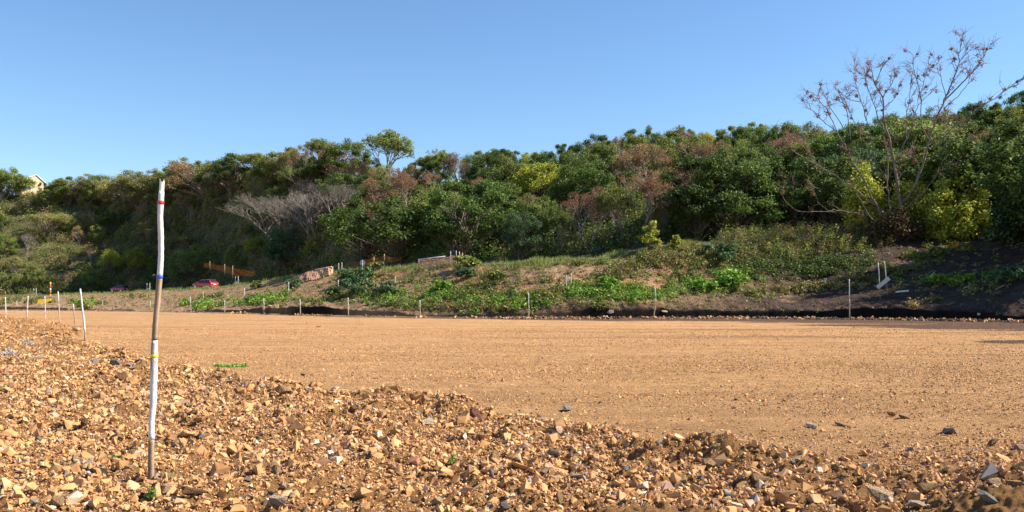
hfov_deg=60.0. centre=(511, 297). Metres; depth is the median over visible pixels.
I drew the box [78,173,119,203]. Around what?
bushy tree
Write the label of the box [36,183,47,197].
broadleaf tree
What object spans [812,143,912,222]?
blue green tree
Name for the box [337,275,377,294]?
bush
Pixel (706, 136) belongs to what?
yellow leaved tree
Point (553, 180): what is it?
yellow leaved tree
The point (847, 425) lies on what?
stone
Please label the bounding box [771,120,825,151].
bushy tree
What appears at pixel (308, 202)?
bare tree
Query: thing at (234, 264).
bushy tree
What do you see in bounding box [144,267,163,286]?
broadleaf tree
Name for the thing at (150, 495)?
seedling
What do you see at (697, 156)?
rust leaved tree
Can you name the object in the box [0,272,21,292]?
bushy tree
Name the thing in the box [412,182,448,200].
bushy tree
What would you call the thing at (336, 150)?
broadleaf tree
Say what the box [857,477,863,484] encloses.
stone
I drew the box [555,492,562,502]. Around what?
stone
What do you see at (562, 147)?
broadleaf tree
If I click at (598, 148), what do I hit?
bushy tree
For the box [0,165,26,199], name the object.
bushy tree
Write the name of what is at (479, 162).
broadleaf tree
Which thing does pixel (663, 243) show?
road
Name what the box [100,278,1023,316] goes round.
bank clods
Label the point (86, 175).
olive tree
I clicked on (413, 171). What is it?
broadleaf tree
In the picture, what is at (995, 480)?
stone
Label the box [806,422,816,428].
stone
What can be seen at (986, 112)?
broadleaf tree
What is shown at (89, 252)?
dry leaved tree
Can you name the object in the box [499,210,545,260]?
blue green tree
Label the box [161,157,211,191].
olive tree
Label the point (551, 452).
stone
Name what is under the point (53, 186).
olive tree
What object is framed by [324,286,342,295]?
bush
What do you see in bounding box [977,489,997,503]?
stone
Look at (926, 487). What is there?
stone
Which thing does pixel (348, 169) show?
dry leaved tree
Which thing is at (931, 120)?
broadleaf tree
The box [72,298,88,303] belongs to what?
bush
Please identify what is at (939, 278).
bush
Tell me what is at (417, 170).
dry leaved tree
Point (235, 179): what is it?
broadleaf tree
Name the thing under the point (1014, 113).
bushy tree
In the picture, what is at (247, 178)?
olive tree
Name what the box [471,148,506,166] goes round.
sparse tree
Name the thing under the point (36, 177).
brick house
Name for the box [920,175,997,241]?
vine thicket
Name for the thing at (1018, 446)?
stone
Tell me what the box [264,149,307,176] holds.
olive tree
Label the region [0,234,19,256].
bushy tree
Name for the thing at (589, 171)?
broadleaf tree
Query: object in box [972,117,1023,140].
broadleaf tree
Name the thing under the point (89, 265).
bushy tree
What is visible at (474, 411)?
stone
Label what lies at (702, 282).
bush
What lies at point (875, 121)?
bushy tree
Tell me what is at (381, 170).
olive tree
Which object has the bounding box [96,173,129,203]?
olive tree
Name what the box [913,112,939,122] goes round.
broadleaf tree
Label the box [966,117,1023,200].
broadleaf tree
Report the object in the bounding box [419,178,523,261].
broadleaf tree
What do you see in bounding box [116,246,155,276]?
yellow leaved tree
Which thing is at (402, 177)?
rust leaved tree
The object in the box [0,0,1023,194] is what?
sky
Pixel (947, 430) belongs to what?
stone
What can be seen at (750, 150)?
bushy tree
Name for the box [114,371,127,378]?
stone
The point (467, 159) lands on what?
bushy tree
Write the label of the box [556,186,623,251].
rust leaved tree
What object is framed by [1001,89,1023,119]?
broadleaf tree
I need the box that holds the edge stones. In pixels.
[10,309,1023,322]
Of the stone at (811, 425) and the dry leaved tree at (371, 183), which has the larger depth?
the dry leaved tree at (371, 183)
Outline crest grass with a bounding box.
[0,239,704,296]
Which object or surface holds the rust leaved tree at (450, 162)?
on the hillside
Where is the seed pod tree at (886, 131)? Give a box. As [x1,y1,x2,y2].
[774,26,1023,239]
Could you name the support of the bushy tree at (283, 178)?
on the hillside
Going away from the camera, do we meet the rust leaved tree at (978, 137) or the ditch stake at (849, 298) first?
the ditch stake at (849, 298)
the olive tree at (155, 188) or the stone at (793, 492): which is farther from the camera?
the olive tree at (155, 188)
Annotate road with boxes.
[0,310,1023,511]
[10,228,986,295]
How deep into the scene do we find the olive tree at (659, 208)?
85.70 m
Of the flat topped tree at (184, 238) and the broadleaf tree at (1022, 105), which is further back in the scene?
the flat topped tree at (184, 238)
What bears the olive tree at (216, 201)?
on the hillside
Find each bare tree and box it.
[20,232,38,254]
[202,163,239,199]
[220,191,323,265]
[270,189,342,238]
[300,182,320,206]
[306,181,362,218]
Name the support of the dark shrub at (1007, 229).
on the embankment
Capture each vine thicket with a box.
[837,160,891,232]
[879,179,929,238]
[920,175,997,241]
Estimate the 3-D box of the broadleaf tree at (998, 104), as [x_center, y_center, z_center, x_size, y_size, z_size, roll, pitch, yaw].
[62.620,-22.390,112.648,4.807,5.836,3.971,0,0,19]
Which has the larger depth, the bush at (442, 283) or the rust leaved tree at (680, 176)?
the rust leaved tree at (680, 176)
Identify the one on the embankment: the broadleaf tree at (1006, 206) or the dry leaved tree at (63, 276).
the broadleaf tree at (1006, 206)
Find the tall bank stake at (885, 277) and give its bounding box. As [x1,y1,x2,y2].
[884,261,887,294]
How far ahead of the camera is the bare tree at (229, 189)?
198.62 m
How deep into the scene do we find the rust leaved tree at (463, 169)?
133.00 m
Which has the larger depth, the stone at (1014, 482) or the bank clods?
the bank clods
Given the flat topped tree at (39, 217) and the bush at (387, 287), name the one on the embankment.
the bush at (387, 287)
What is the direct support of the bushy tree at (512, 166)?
on the hillside
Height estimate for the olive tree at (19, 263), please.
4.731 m
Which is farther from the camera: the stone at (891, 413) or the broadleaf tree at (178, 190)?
the broadleaf tree at (178, 190)
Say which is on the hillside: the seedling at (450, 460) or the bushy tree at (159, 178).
the bushy tree at (159, 178)
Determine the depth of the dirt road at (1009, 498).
13.48 m
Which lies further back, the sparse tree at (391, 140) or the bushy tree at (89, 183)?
the bushy tree at (89, 183)
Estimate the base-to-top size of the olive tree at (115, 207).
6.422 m
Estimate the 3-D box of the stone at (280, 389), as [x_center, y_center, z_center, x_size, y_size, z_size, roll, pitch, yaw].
[-2.835,1.130,10.993,0.203,0.153,0.158,-21,-17,-13]
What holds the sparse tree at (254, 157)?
on the hillside
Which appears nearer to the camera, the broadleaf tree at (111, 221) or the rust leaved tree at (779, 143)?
the rust leaved tree at (779, 143)
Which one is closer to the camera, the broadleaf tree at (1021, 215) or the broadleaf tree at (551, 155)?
the broadleaf tree at (1021, 215)
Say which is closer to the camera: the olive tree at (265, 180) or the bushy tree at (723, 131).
the bushy tree at (723, 131)
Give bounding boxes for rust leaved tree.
[365,172,381,183]
[380,167,432,206]
[392,179,414,193]
[417,171,440,185]
[438,152,463,181]
[450,160,470,181]
[469,177,491,186]
[518,192,547,209]
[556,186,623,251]
[605,136,623,151]
[608,143,671,185]
[617,169,674,231]
[628,149,673,177]
[663,163,693,189]
[674,137,736,172]
[678,129,703,139]
[683,146,711,178]
[763,133,803,179]
[945,113,979,132]
[966,128,1016,149]
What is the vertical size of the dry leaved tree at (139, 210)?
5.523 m
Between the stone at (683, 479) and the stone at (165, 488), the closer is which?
the stone at (165, 488)
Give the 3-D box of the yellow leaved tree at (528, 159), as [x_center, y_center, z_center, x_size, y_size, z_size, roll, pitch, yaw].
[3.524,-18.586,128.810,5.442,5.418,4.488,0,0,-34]
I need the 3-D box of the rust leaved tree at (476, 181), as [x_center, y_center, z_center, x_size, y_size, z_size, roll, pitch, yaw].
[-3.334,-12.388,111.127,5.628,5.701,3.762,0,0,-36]
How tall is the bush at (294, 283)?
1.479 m
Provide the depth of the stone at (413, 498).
5.30 m
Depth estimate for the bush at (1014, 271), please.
57.62 m
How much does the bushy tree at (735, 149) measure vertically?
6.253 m
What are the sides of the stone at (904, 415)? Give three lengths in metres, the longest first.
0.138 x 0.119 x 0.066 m
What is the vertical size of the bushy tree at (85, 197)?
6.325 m
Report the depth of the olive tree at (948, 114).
115.74 m
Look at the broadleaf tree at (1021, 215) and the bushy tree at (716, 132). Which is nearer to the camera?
the broadleaf tree at (1021, 215)
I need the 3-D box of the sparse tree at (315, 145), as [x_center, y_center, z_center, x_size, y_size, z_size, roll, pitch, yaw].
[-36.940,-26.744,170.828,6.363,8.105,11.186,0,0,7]
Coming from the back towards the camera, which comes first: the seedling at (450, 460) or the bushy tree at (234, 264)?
the bushy tree at (234, 264)
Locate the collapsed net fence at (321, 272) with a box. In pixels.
[293,266,332,280]
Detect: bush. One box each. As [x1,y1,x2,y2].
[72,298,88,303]
[249,280,261,288]
[285,279,302,291]
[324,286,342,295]
[337,268,360,280]
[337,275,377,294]
[356,266,375,278]
[367,261,384,270]
[368,280,399,293]
[435,279,451,289]
[452,255,481,267]
[453,267,477,278]
[486,270,507,279]
[598,275,619,287]
[636,220,661,248]
[669,234,680,246]
[691,278,719,289]
[701,241,738,260]
[715,267,751,287]
[888,266,902,276]
[924,246,949,256]
[925,273,956,284]
[954,273,976,283]
[989,264,1023,281]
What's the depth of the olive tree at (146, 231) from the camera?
212.68 m
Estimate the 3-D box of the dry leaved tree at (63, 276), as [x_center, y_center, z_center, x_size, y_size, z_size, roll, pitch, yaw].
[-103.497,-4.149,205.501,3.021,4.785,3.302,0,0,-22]
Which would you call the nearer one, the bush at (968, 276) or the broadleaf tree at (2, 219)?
the bush at (968, 276)
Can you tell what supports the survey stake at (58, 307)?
on the dirt road at (1009, 498)
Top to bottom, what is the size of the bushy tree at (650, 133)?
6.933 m
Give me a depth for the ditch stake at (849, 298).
57.08 m
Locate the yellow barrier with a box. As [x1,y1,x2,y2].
[37,299,50,303]
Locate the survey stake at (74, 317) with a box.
[73,304,75,330]
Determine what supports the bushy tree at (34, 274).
on the hillside
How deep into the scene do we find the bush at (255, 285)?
100.85 m
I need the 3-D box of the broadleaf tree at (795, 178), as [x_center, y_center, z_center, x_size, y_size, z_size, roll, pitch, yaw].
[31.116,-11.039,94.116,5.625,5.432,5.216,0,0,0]
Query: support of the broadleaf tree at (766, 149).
on the hillside
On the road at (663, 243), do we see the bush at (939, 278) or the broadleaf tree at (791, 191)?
the broadleaf tree at (791, 191)
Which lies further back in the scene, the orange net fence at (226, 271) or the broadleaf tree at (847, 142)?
the orange net fence at (226, 271)
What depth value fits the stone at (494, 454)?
6.92 m
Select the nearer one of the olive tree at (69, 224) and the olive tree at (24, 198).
the olive tree at (69, 224)
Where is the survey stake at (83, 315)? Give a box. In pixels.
[79,289,85,340]
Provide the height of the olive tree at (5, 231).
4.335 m
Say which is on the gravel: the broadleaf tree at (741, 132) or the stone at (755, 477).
the stone at (755, 477)
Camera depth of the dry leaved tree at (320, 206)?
151.03 m
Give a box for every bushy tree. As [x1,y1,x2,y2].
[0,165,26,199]
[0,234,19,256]
[0,270,8,288]
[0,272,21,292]
[19,264,47,287]
[36,189,58,207]
[46,179,68,199]
[51,176,86,205]
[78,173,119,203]
[79,186,98,203]
[79,267,111,291]
[83,262,92,272]
[88,224,107,244]
[150,167,174,194]
[166,244,212,284]
[192,154,254,198]
[223,243,243,261]
[228,255,247,280]
[248,146,308,189]
[258,185,288,214]
[276,165,295,188]
[397,176,482,244]
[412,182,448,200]
[458,150,491,178]
[483,152,528,198]
[505,150,528,163]
[518,193,570,241]
[558,149,626,178]
[562,141,647,201]
[603,132,669,185]
[637,125,675,163]
[652,124,709,172]
[671,128,695,160]
[711,130,725,144]
[712,124,752,150]
[717,137,750,156]
[725,146,768,166]
[727,143,757,162]
[736,121,769,144]
[750,124,784,144]
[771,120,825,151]
[778,129,857,171]
[829,122,860,145]
[836,138,876,158]
[859,128,901,175]
[868,112,887,127]
[874,115,972,171]
[874,141,992,224]
[880,110,920,135]
[982,102,1009,125]
[984,104,1023,134]
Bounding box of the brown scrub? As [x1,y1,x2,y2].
[854,204,931,241]
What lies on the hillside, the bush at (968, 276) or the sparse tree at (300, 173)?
the sparse tree at (300, 173)
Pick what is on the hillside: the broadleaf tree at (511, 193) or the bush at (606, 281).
the broadleaf tree at (511, 193)
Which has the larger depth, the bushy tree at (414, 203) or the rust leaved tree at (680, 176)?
the bushy tree at (414, 203)
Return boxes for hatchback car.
[110,285,129,291]
[193,279,217,287]
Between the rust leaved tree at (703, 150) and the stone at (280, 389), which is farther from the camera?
the rust leaved tree at (703, 150)
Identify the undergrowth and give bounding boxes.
[0,150,997,294]
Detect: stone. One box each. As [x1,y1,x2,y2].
[25,354,44,359]
[28,498,39,505]
[49,495,63,505]
[71,454,77,460]
[80,418,87,424]
[109,433,123,439]
[110,360,121,364]
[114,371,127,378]
[160,484,171,492]
[162,472,175,478]
[181,486,206,495]
[187,409,197,414]
[269,495,286,505]
[271,465,281,474]
[275,384,292,394]
[348,405,357,411]
[407,496,417,501]
[421,418,433,423]
[431,497,443,505]
[469,407,480,419]
[488,451,498,460]
[489,469,493,476]
[498,501,511,508]
[530,495,537,501]
[547,448,560,456]
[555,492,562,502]
[563,404,572,409]
[568,464,575,472]
[621,465,628,469]
[643,441,648,448]
[676,451,685,457]
[681,477,686,482]
[702,458,715,468]
[750,473,769,481]
[778,490,798,495]
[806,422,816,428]
[835,421,851,427]
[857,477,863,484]
[865,485,893,502]
[887,412,895,415]
[899,413,909,418]
[905,500,926,506]
[917,483,937,491]
[942,427,956,433]
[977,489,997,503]
[987,439,999,445]
[988,478,1001,483]
[1005,480,1021,486]
[1012,444,1023,450]
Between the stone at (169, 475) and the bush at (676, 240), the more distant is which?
the bush at (676, 240)
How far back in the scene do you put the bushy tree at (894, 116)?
117.08 m
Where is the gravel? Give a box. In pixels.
[0,316,1023,511]
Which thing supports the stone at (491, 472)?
on the dirt road at (1009, 498)
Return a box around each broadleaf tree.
[0,214,10,230]
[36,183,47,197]
[96,210,125,232]
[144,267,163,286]
[173,177,193,199]
[208,152,253,192]
[294,155,334,183]
[307,138,373,180]
[314,171,357,208]
[315,205,398,266]
[318,190,454,264]
[351,173,394,211]
[407,162,424,186]
[416,157,453,183]
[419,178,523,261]
[444,178,524,241]
[458,154,507,184]
[466,167,492,194]
[485,148,517,181]
[528,150,563,186]
[541,147,600,177]
[548,160,642,222]
[554,143,578,162]
[570,134,617,161]
[619,128,648,155]
[650,150,788,239]
[663,180,720,241]
[677,159,784,237]
[699,148,781,191]
[721,126,761,157]
[736,141,783,173]
[742,154,838,231]
[753,121,801,148]
[787,170,815,193]
[792,154,891,230]
[810,120,903,177]
[890,126,1023,213]
[893,114,951,133]
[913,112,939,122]
[920,142,999,209]
[933,106,997,135]
[954,101,992,126]
[954,120,980,139]
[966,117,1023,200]
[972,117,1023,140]
[989,100,1012,115]
[996,146,1023,218]
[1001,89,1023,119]
[1007,102,1023,117]
[1010,175,1023,230]
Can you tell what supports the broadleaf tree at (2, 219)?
on the hillside
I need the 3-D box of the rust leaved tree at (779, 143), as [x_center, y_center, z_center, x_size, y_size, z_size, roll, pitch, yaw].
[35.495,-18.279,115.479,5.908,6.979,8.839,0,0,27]
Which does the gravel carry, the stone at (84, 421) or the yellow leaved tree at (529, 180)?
the stone at (84, 421)
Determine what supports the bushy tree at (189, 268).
on the hillside
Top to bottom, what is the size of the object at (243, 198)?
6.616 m
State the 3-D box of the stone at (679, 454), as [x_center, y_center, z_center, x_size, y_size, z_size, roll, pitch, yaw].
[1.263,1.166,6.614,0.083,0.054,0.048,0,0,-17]
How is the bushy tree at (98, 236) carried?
on the hillside
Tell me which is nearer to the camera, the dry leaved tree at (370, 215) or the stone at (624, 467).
the stone at (624, 467)
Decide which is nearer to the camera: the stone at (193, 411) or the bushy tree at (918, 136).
the stone at (193, 411)
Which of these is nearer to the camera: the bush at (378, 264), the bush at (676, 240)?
the bush at (676, 240)
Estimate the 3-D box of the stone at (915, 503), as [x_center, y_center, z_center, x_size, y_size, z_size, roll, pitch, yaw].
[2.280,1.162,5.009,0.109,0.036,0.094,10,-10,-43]
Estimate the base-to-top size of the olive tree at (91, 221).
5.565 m
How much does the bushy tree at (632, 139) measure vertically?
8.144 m
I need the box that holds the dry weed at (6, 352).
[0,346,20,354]
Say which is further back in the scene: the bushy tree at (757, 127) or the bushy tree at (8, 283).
the bushy tree at (8, 283)
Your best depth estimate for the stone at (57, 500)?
5.17 m
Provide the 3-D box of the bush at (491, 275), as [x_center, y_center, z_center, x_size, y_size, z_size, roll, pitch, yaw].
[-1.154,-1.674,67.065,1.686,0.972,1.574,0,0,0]
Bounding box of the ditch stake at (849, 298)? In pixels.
[849,279,849,317]
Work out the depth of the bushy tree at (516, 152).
133.52 m
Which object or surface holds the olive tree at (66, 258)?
on the hillside
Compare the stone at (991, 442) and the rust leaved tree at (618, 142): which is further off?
the rust leaved tree at (618, 142)
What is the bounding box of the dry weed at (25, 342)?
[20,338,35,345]
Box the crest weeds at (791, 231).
[717,218,893,262]
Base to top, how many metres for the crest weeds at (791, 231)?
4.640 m
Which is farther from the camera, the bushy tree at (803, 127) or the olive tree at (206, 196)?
the olive tree at (206, 196)
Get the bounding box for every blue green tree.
[260,227,308,274]
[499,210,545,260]
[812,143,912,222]
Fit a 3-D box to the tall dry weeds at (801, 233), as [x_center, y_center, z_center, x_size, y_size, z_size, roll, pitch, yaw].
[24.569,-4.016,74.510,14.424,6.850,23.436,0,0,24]
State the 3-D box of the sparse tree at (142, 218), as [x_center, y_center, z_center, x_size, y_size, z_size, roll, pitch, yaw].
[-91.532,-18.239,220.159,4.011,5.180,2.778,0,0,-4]
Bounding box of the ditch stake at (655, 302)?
[653,287,655,317]
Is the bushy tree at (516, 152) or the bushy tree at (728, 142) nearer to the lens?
the bushy tree at (728, 142)
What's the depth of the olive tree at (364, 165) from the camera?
158.84 m
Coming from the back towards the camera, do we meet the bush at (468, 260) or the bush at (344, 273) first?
the bush at (344, 273)
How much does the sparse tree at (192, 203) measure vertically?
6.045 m
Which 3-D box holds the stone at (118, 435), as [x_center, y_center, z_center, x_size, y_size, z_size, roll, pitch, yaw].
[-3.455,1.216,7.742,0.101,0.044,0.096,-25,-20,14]
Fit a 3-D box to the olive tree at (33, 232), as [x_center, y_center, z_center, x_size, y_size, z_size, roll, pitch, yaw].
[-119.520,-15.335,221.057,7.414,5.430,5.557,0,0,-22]
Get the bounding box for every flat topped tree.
[19,212,72,240]
[164,234,204,261]
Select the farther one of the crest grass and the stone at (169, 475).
the crest grass
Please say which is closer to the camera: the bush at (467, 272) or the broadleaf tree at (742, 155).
the bush at (467, 272)
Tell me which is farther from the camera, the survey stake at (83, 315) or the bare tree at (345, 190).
the bare tree at (345, 190)
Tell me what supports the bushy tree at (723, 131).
on the hillside
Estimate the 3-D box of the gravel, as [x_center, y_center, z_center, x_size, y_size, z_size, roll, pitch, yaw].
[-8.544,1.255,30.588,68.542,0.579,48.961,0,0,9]
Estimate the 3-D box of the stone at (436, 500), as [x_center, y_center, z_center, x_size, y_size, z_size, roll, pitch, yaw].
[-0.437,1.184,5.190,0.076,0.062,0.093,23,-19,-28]
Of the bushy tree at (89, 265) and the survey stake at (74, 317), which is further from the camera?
the bushy tree at (89, 265)
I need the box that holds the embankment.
[0,237,1023,322]
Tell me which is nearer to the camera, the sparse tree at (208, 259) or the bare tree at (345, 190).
the bare tree at (345, 190)
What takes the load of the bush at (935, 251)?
on the embankment
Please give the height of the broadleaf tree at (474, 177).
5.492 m
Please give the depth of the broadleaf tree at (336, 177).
150.26 m
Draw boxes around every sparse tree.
[0,169,38,203]
[84,204,97,217]
[136,215,148,226]
[144,193,174,209]
[183,198,200,221]
[202,255,220,278]
[235,152,274,166]
[277,166,325,198]
[303,138,334,158]
[354,129,415,170]
[414,148,450,174]
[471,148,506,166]
[545,204,574,253]
[595,180,634,242]
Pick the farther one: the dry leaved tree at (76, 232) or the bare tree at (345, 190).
the dry leaved tree at (76, 232)
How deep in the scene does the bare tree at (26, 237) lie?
216.37 m
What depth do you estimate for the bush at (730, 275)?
65.86 m
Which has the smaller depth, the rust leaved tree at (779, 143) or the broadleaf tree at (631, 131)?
the rust leaved tree at (779, 143)
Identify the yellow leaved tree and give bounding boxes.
[96,248,120,275]
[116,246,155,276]
[242,236,264,261]
[302,236,324,260]
[507,161,561,197]
[521,152,543,164]
[542,176,590,209]
[695,132,718,149]
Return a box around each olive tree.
[2,228,11,237]
[4,256,23,272]
[17,226,46,244]
[18,191,38,208]
[49,180,73,198]
[55,213,84,232]
[55,254,71,270]
[71,173,109,192]
[81,212,98,230]
[94,175,150,205]
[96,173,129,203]
[108,201,131,219]
[109,192,125,201]
[117,168,167,205]
[127,191,140,209]
[130,220,163,244]
[137,169,163,192]
[150,185,164,199]
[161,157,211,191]
[163,207,179,227]
[164,234,175,251]
[201,197,227,217]
[204,191,215,205]
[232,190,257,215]
[235,224,255,244]
[245,166,260,190]
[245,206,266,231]
[246,176,279,197]
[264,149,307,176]
[348,156,380,176]
[366,164,398,184]
[644,190,684,236]
[904,104,953,134]
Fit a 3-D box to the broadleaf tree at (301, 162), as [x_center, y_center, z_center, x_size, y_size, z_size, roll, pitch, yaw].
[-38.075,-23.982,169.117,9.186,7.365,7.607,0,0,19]
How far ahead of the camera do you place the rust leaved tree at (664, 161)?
107.36 m
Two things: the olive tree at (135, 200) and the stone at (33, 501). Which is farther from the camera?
the olive tree at (135, 200)
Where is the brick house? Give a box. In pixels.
[15,174,45,194]
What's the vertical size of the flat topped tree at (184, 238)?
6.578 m
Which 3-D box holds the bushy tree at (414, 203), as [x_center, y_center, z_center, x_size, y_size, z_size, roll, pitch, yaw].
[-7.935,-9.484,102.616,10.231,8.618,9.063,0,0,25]
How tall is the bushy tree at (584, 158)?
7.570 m
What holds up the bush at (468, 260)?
on the embankment
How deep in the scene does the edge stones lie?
58.75 m
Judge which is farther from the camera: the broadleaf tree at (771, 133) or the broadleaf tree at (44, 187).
the broadleaf tree at (44, 187)
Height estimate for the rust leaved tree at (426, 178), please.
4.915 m
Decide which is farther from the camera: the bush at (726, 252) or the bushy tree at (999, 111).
the bushy tree at (999, 111)
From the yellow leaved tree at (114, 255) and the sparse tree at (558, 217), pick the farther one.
the yellow leaved tree at (114, 255)
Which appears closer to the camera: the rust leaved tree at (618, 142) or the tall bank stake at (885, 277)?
the tall bank stake at (885, 277)
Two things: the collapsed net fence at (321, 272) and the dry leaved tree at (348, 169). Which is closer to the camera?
the collapsed net fence at (321, 272)
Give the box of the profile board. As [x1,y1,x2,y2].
[876,277,889,288]
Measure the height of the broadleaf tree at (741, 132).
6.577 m
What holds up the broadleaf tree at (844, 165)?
on the hillside
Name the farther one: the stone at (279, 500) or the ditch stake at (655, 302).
the ditch stake at (655, 302)
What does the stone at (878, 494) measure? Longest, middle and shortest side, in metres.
0.166 x 0.141 x 0.054 m
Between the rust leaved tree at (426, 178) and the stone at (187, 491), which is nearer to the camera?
the stone at (187, 491)
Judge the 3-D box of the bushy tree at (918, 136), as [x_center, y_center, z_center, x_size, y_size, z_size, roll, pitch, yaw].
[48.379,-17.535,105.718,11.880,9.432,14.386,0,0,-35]
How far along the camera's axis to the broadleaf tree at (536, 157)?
124.39 m
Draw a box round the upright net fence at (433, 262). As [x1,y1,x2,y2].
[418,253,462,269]
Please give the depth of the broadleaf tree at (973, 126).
102.55 m
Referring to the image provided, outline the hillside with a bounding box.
[0,166,881,294]
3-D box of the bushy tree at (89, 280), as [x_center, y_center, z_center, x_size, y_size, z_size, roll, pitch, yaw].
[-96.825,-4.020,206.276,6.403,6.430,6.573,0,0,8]
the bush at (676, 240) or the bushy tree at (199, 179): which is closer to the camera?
the bush at (676, 240)
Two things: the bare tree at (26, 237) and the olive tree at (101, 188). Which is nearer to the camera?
the bare tree at (26, 237)
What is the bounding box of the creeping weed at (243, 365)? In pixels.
[214,363,248,367]
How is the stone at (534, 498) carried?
on the dirt road at (1009, 498)
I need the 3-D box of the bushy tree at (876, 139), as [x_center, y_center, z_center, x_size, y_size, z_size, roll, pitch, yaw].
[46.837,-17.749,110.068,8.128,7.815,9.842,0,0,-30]
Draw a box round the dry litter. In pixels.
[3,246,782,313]
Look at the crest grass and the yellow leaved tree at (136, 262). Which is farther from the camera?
the yellow leaved tree at (136, 262)
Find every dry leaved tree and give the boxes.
[59,271,71,286]
[67,179,94,203]
[70,226,83,242]
[82,243,99,260]
[136,202,148,218]
[162,160,217,201]
[172,188,194,210]
[282,149,294,167]
[291,144,313,165]
[314,142,356,174]
[315,194,333,219]
[337,165,370,186]
[357,177,409,207]
[365,203,399,242]
[402,164,421,186]
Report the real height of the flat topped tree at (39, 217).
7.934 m
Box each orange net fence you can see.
[204,262,254,277]
[334,254,401,266]
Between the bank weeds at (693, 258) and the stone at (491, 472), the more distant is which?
the bank weeds at (693, 258)
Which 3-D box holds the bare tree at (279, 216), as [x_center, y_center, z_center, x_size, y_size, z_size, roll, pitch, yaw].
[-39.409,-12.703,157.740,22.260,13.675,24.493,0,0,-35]
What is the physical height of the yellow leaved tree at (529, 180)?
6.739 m
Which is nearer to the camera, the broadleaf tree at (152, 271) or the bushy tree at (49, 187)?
the broadleaf tree at (152, 271)
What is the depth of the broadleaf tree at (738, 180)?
82.95 m
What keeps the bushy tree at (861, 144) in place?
on the hillside
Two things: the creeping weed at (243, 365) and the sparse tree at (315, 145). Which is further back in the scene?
the sparse tree at (315, 145)
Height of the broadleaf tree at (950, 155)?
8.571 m
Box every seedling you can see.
[109,454,122,461]
[143,485,156,499]
[447,453,456,463]
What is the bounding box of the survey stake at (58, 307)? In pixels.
[57,292,59,322]
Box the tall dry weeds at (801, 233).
[717,222,893,281]
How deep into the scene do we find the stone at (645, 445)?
6.80 m
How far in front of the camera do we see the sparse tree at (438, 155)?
145.85 m
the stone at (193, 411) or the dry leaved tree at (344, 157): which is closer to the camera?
the stone at (193, 411)
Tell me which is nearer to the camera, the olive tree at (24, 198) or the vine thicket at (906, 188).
the vine thicket at (906, 188)
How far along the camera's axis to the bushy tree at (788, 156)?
108.07 m
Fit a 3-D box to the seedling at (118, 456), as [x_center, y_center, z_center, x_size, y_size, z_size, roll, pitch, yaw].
[-2.953,1.197,6.602,0.102,0.071,0.059,0,0,12]
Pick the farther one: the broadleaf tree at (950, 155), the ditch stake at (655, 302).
the broadleaf tree at (950, 155)
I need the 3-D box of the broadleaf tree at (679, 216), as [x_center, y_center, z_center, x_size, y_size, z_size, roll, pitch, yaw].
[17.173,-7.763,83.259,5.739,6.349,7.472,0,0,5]
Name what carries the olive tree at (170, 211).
on the hillside
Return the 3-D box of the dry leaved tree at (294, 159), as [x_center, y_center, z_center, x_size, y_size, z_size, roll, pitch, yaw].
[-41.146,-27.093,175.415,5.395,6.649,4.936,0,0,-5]
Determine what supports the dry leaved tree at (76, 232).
on the hillside
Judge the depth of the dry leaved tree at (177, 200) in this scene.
215.53 m
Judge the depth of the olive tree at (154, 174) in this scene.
227.99 m
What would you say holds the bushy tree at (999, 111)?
on the hillside
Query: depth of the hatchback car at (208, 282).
139.21 m
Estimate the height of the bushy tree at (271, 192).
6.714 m
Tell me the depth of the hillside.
205.16 m
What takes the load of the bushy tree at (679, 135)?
on the hillside
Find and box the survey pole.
[147,180,164,479]
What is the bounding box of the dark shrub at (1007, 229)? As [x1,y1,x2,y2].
[980,196,1023,244]
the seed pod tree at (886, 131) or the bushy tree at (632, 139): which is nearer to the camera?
the seed pod tree at (886, 131)
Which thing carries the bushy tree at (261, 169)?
on the hillside
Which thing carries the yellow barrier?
on the embankment
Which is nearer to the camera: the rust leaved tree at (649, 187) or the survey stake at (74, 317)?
the survey stake at (74, 317)
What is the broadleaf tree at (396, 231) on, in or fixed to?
on the hillside
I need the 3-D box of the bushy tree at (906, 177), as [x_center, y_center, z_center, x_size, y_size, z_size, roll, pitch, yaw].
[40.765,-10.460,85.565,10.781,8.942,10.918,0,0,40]
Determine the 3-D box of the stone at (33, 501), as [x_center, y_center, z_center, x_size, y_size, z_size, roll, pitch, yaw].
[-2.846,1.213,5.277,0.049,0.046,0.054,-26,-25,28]
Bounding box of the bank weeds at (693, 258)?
[0,231,1023,316]
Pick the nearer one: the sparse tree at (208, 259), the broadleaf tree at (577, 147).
the broadleaf tree at (577, 147)
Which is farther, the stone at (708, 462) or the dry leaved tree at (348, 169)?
the dry leaved tree at (348, 169)
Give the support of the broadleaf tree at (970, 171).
on the hillside
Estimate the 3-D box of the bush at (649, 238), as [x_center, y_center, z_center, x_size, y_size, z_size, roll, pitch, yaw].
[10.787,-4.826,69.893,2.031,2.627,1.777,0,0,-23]
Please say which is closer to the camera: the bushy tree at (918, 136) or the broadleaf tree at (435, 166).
the bushy tree at (918, 136)
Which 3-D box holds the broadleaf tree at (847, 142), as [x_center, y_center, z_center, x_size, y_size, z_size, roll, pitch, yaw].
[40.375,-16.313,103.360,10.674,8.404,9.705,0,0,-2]

